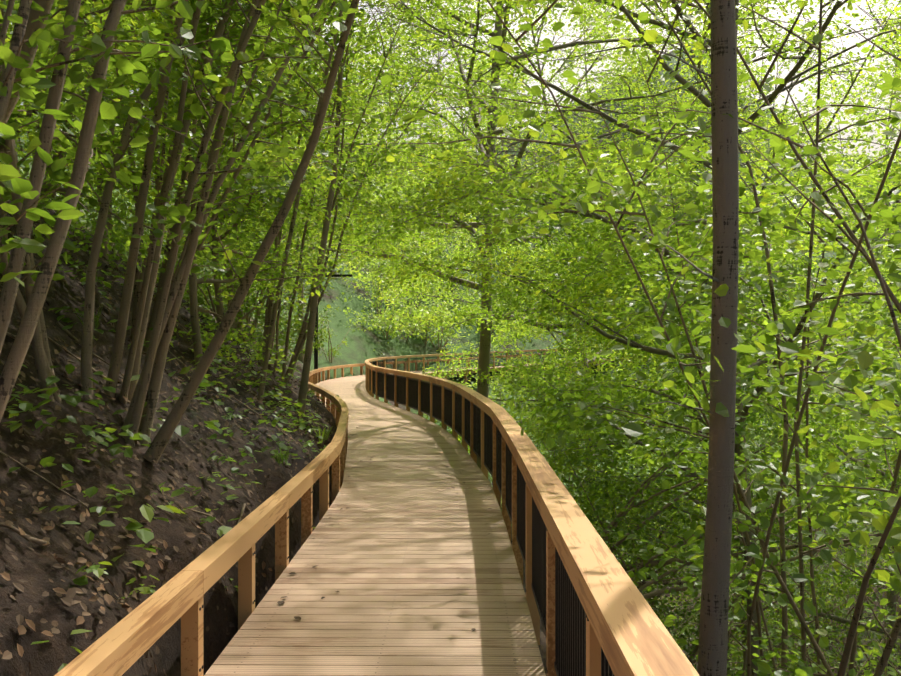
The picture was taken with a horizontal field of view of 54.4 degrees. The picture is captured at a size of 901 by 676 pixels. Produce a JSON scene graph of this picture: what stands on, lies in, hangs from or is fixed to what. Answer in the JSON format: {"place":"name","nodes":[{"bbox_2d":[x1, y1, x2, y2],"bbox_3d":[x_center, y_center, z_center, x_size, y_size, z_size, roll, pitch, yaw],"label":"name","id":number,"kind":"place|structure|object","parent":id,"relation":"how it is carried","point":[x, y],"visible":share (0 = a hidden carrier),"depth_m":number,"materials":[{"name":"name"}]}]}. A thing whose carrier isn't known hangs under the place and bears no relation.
{"place":"outdoors","nodes":[
{"label":"outdoors","id":0,"kind":"place"},
{"bbox_2d":[0,46,900,675],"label":"ground","id":1,"kind":"structure","parent":0,"point":[36,570],"depth_m":6.82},
{"bbox_2d":[54,210,332,465],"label":"plants","id":2,"kind":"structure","parent":1,"relation":"on","point":[281,455],"depth_m":8.63,"materials":[{"name":"green plant"}]},
{"bbox_2d":[0,203,516,675],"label":"dead leaves","id":3,"kind":"object","parent":1,"relation":"on","point":[70,593],"visible":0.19,"depth_m":6.23,"materials":[{"name":"brown plant"}]},
{"bbox_2d":[314,149,352,382],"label":"lamp posts","id":4,"kind":"object","parent":1,"relation":"on","point":[316,324],"visible":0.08,"depth_m":36.43,"materials":[{"name":"grey metal"}]},
{"bbox_2d":[54,347,699,675],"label":"rail","id":5,"kind":"object","parent":1,"relation":"on","point":[628,632],"depth_m":4.68,"materials":[{"name":"brown wood"}]},
{"bbox_2d":[204,358,610,675],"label":"deck boards","id":6,"kind":"object","parent":1,"relation":"on","point":[418,570],"visible":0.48,"depth_m":6.46,"materials":[{"name":"brown wood"}]},
{"bbox_2d":[0,0,900,675],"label":"tree trunks","id":7,"kind":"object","parent":1,"relation":"on","point":[142,390],"depth_m":6.85,"materials":[{"name":"brown plant"}]},
{"bbox_2d":[0,0,900,675],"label":"tree leaves","id":8,"kind":"object","parent":1,"relation":"on","point":[804,180],"visible":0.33,"depth_m":15.67,"materials":[{"name":"green plant"}]},
{"bbox_2d":[0,0,900,675],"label":"tree leaves","id":9,"kind":"object","parent":1,"relation":"on","point":[126,68],"visible":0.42,"depth_m":6.61,"materials":[{"name":"green plant"}]},
{"bbox_2d":[4,105,900,675],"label":"leaves","id":10,"kind":"object","parent":1,"relation":"on","point":[788,347],"visible":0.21,"depth_m":11.72,"materials":[{"name":"green plant"}]},
{"bbox_2d":[6,0,900,552],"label":"leaves","id":11,"kind":"object","parent":1,"relation":"on","point":[420,312],"visible":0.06,"depth_m":68.36,"materials":[{"name":"green plant"}]},
{"bbox_2d":[7,0,900,675],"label":"branches","id":12,"kind":"object","parent":1,"relation":"on","point":[485,356],"visible":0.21,"depth_m":16.81,"materials":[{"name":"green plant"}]},
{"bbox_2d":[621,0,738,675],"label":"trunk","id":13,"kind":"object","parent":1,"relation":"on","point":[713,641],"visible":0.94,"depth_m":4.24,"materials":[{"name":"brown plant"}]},
{"bbox_2d":[588,0,900,675],"bbox_3d":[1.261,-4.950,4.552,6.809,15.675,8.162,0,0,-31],"label":"leaves","id":14,"kind":"object","parent":13,"relation":"attached to","point":[635,429],"visible":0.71,"depth_m":5.33,"materials":[{"name":"green plant"}]},
{"bbox_2d":[10,0,900,218],"label":"sky","id":15,"kind":"structure","parent":0,"point":[799,95],"materials":[{"name":"white"}]}
]}

